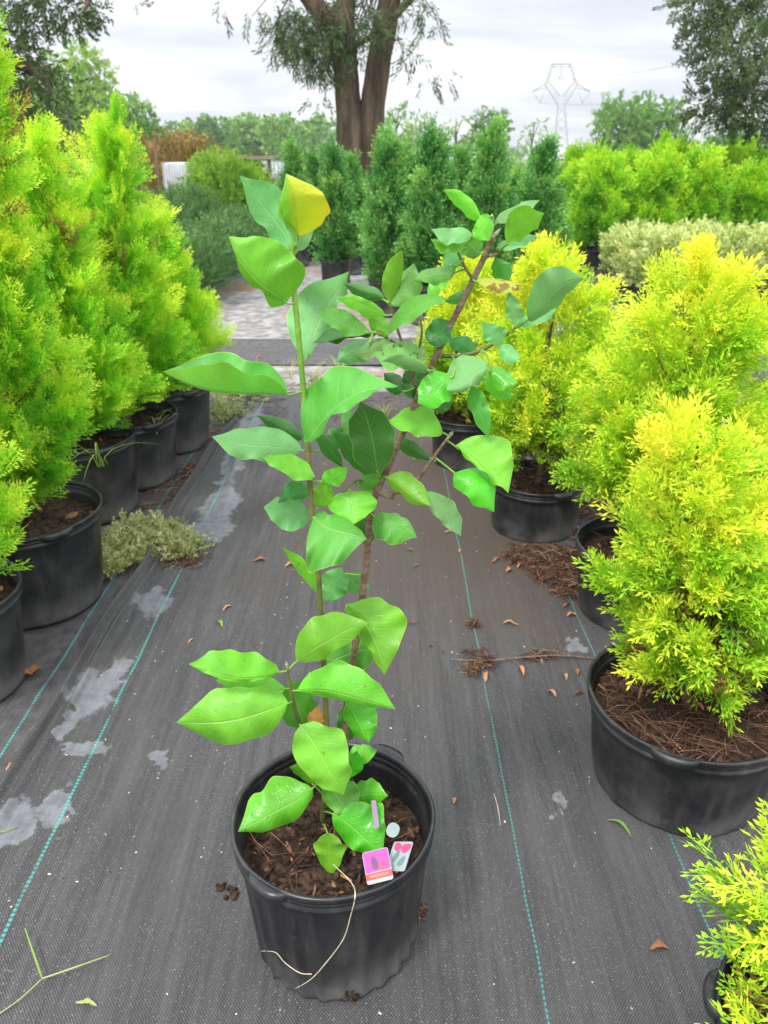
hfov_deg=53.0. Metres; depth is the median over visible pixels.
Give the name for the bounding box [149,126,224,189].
rusty shrub
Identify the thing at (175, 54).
sky
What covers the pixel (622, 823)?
fallen grass
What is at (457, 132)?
broadleaf tree
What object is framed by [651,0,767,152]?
oak tree
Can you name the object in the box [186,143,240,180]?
leafy shrub
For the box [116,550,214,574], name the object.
weed roots
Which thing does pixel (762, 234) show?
variegated shrub
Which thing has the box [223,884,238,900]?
soil clod
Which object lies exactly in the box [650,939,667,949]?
fallen leaf
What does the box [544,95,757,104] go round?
power line
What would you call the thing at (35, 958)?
seeding grass stalk
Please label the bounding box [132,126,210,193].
rusty shrub
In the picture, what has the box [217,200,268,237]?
dark shrub
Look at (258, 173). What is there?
leafy shrub
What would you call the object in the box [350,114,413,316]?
columnar arborvitae
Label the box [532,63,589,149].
transmission pylon
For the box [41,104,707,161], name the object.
woodland
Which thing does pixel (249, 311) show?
ground
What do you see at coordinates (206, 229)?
dark shrub
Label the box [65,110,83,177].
black stake
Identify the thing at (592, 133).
broadleaf tree
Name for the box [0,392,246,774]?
old ground cloth
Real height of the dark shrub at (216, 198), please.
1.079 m
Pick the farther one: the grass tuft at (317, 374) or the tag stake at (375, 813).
the grass tuft at (317, 374)
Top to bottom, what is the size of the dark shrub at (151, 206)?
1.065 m
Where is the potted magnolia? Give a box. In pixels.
[163,174,582,1002]
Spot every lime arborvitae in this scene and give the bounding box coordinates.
[554,137,596,180]
[557,148,601,258]
[563,137,640,273]
[614,146,645,181]
[619,140,647,160]
[624,137,693,231]
[650,127,679,153]
[652,126,698,219]
[675,136,736,228]
[705,136,745,223]
[720,154,767,229]
[723,133,760,164]
[740,140,767,165]
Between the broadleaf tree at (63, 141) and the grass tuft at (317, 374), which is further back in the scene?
the broadleaf tree at (63, 141)
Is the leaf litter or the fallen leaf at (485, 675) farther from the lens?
the leaf litter
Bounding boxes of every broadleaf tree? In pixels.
[5,71,91,172]
[28,34,135,162]
[91,90,179,178]
[384,101,418,145]
[400,109,440,157]
[442,114,473,170]
[459,105,514,160]
[517,117,550,171]
[583,120,616,148]
[586,88,659,154]
[634,91,693,152]
[701,113,767,152]
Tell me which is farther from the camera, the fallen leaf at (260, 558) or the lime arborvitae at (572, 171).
the lime arborvitae at (572, 171)
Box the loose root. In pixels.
[269,864,355,988]
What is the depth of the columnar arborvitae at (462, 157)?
7.52 m
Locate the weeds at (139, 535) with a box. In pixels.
[101,508,214,578]
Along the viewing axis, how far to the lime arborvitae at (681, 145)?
10.45 m
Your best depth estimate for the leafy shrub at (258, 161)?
15.47 m
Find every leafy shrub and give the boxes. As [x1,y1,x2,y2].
[172,154,224,200]
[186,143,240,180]
[194,143,263,211]
[230,152,278,183]
[230,162,277,206]
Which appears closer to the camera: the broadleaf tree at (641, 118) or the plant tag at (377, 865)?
the plant tag at (377, 865)
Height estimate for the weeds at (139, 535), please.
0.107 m
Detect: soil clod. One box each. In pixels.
[216,881,225,890]
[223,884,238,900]
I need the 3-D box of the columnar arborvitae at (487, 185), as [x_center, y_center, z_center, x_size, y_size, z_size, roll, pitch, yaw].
[0.881,-2.536,6.659,0.685,1.732,0.650,1,25,3]
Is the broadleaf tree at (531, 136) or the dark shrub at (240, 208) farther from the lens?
the broadleaf tree at (531, 136)
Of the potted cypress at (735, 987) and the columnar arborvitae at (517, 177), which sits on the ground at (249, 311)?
the columnar arborvitae at (517, 177)
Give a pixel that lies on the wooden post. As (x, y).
(156, 162)
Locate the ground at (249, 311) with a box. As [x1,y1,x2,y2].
[73,159,758,430]
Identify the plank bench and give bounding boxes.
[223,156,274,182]
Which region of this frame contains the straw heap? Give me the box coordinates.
[499,485,628,602]
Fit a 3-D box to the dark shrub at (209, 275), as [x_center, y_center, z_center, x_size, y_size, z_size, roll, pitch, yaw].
[-1.983,-2.504,7.724,1.232,0.778,1.107,17,30,32]
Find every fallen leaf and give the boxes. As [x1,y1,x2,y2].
[25,664,41,674]
[252,557,265,560]
[483,672,487,681]
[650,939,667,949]
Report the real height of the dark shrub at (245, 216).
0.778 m
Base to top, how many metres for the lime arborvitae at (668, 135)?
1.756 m
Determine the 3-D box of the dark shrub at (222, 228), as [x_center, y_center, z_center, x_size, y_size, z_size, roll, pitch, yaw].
[-2.046,-3.120,9.050,1.232,0.778,1.107,-10,27,-20]
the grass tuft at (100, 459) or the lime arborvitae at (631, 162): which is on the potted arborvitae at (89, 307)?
the grass tuft at (100, 459)
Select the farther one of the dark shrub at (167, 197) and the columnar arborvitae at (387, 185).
the dark shrub at (167, 197)
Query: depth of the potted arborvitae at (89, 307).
2.87 m
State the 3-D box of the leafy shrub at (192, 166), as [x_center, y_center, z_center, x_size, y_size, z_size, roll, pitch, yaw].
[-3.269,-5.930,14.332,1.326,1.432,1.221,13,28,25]
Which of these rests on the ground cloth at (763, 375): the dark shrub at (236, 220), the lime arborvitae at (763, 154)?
the lime arborvitae at (763, 154)
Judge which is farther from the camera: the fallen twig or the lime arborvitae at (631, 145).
the lime arborvitae at (631, 145)
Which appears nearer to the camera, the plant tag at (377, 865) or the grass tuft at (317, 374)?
the plant tag at (377, 865)
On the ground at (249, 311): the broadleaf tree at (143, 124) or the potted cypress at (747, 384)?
the broadleaf tree at (143, 124)
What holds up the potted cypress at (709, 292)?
on the ground cloth at (612, 906)
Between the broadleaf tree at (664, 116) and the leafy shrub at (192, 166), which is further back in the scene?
the broadleaf tree at (664, 116)
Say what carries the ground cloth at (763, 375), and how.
on the ground at (249, 311)
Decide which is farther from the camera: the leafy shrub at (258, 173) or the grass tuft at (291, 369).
the leafy shrub at (258, 173)
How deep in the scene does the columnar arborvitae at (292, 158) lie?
9.99 m
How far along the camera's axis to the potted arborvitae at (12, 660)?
2.06 m
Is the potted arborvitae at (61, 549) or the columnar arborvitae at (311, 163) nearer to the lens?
the potted arborvitae at (61, 549)
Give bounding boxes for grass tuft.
[70,442,139,480]
[272,353,296,377]
[304,363,331,382]
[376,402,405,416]
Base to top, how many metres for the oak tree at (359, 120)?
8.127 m
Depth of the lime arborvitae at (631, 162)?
10.60 m
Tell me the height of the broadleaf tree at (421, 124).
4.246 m
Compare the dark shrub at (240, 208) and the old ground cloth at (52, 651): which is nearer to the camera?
the old ground cloth at (52, 651)
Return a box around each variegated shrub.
[598,210,669,290]
[610,218,693,303]
[670,214,732,244]
[679,213,767,287]
[730,219,767,293]
[748,213,767,305]
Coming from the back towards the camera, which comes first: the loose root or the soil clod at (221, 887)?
the soil clod at (221, 887)
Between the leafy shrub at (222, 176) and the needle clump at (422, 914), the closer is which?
the needle clump at (422, 914)
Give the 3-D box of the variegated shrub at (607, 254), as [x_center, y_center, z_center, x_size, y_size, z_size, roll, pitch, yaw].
[2.779,-2.870,8.461,0.925,0.822,0.979,12,28,25]
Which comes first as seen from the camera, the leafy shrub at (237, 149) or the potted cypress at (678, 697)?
the potted cypress at (678, 697)
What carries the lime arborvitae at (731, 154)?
on the ground cloth at (763, 375)
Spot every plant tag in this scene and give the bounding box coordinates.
[362,847,392,884]
[389,842,412,870]
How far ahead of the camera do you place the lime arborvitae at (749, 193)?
9.84 m
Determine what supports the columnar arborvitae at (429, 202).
on the ground at (249, 311)
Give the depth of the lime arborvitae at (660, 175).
9.38 m
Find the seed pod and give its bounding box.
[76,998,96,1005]
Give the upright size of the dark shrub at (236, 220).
0.789 m
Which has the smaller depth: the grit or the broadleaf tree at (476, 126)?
the grit
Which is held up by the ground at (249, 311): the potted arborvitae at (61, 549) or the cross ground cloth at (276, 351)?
the cross ground cloth at (276, 351)
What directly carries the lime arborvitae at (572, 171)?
on the ground cloth at (763, 375)
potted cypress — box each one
[413,252,520,470]
[454,229,632,543]
[546,229,767,633]
[571,384,767,837]
[679,797,767,1023]
[720,342,767,551]
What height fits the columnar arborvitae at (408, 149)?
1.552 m
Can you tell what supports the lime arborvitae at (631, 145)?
on the ground at (249, 311)
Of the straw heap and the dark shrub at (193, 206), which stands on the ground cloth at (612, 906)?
the straw heap
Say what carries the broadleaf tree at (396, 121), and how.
on the ground at (249, 311)
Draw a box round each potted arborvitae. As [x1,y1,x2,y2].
[0,8,102,629]
[0,109,169,524]
[0,424,36,700]
[58,88,199,490]
[127,194,236,454]
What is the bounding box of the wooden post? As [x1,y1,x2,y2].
[153,138,161,189]
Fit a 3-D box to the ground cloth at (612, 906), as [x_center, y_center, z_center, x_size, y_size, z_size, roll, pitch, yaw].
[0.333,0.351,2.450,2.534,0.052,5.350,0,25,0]
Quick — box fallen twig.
[451,640,593,671]
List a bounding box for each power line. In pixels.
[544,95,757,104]
[568,43,766,79]
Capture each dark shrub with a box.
[135,185,193,226]
[135,188,189,234]
[136,183,194,229]
[147,180,216,224]
[153,181,225,219]
[167,224,241,291]
[170,177,230,212]
[172,213,256,281]
[173,215,240,291]
[188,207,267,273]
[196,206,268,237]
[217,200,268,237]
[218,201,265,235]
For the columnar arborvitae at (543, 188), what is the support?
on the ground at (249, 311)
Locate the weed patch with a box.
[209,359,274,424]
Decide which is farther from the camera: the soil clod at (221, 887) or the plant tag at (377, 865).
the soil clod at (221, 887)
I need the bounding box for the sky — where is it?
[0,0,767,158]
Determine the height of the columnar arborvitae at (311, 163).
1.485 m
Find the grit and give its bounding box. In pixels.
[6,398,726,1020]
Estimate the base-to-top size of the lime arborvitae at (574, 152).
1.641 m
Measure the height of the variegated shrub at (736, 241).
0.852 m
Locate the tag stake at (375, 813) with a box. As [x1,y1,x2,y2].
[371,800,378,827]
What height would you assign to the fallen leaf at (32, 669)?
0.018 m
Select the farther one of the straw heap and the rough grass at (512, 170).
the rough grass at (512, 170)
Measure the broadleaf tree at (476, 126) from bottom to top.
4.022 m
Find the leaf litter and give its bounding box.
[136,374,418,509]
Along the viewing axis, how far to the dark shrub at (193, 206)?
10.08 m
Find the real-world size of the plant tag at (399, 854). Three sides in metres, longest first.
0.053 x 0.038 x 0.003 m
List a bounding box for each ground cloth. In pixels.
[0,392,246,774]
[0,392,767,1023]
[206,338,581,364]
[565,258,767,385]
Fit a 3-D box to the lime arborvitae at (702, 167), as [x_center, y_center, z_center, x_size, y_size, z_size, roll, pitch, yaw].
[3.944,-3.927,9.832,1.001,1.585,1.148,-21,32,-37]
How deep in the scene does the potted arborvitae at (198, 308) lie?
3.74 m
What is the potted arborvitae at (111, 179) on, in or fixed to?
on the old ground cloth at (52, 651)
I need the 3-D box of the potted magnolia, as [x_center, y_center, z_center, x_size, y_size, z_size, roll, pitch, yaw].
[-0.037,0.211,1.192,0.489,1.346,0.396,14,28,27]
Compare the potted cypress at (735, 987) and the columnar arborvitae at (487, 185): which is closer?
the potted cypress at (735, 987)
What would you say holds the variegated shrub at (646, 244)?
on the ground cloth at (763, 375)
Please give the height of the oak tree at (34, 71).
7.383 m
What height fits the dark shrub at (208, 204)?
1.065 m
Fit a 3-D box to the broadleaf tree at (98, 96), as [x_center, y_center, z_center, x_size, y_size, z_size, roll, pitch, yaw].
[-11.810,-15.515,30.361,3.695,5.733,3.829,0,25,0]
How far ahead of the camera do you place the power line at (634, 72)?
226.53 m
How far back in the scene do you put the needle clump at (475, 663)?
2.29 m
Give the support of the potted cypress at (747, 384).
on the ground cloth at (612, 906)
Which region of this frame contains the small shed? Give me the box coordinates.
[162,162,195,193]
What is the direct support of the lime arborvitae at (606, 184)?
on the ground cloth at (763, 375)
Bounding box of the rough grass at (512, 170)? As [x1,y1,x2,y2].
[22,162,563,197]
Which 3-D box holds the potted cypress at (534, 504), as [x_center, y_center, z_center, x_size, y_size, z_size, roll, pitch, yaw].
[0.586,-0.461,2.886,0.652,1.140,0.722,0,25,0]
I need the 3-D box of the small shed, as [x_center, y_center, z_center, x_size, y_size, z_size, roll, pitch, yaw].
[-4.241,-6.926,16.725,0.764,1.210,1.027,0,25,0]
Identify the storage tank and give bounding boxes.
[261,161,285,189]
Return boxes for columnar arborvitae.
[274,134,312,265]
[302,145,327,259]
[307,131,363,283]
[339,148,371,273]
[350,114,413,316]
[381,135,427,262]
[389,111,465,324]
[447,140,474,280]
[455,106,522,322]
[491,164,527,281]
[510,128,575,290]
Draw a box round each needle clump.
[418,900,427,922]
[456,617,560,678]
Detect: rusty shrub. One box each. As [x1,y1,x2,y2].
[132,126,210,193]
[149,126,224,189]
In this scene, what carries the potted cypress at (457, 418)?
on the ground cloth at (612, 906)
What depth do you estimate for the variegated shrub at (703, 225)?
8.23 m
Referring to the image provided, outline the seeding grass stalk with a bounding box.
[0,928,109,1013]
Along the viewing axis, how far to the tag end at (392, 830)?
1.30 m
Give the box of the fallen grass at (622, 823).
[608,819,630,835]
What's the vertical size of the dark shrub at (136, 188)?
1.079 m
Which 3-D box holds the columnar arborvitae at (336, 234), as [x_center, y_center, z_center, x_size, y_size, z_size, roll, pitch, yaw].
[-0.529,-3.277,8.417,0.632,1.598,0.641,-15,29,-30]
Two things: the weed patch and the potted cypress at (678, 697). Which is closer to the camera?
the potted cypress at (678, 697)
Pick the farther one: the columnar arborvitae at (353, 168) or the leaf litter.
the columnar arborvitae at (353, 168)
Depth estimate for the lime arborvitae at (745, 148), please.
12.11 m
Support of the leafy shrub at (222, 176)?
on the ground at (249, 311)
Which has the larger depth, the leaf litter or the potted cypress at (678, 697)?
the leaf litter
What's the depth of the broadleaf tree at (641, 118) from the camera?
52.79 m
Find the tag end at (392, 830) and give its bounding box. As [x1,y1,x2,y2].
[386,822,399,837]
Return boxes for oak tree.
[0,0,114,147]
[134,0,461,210]
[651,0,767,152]
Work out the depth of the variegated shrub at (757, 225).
8.14 m

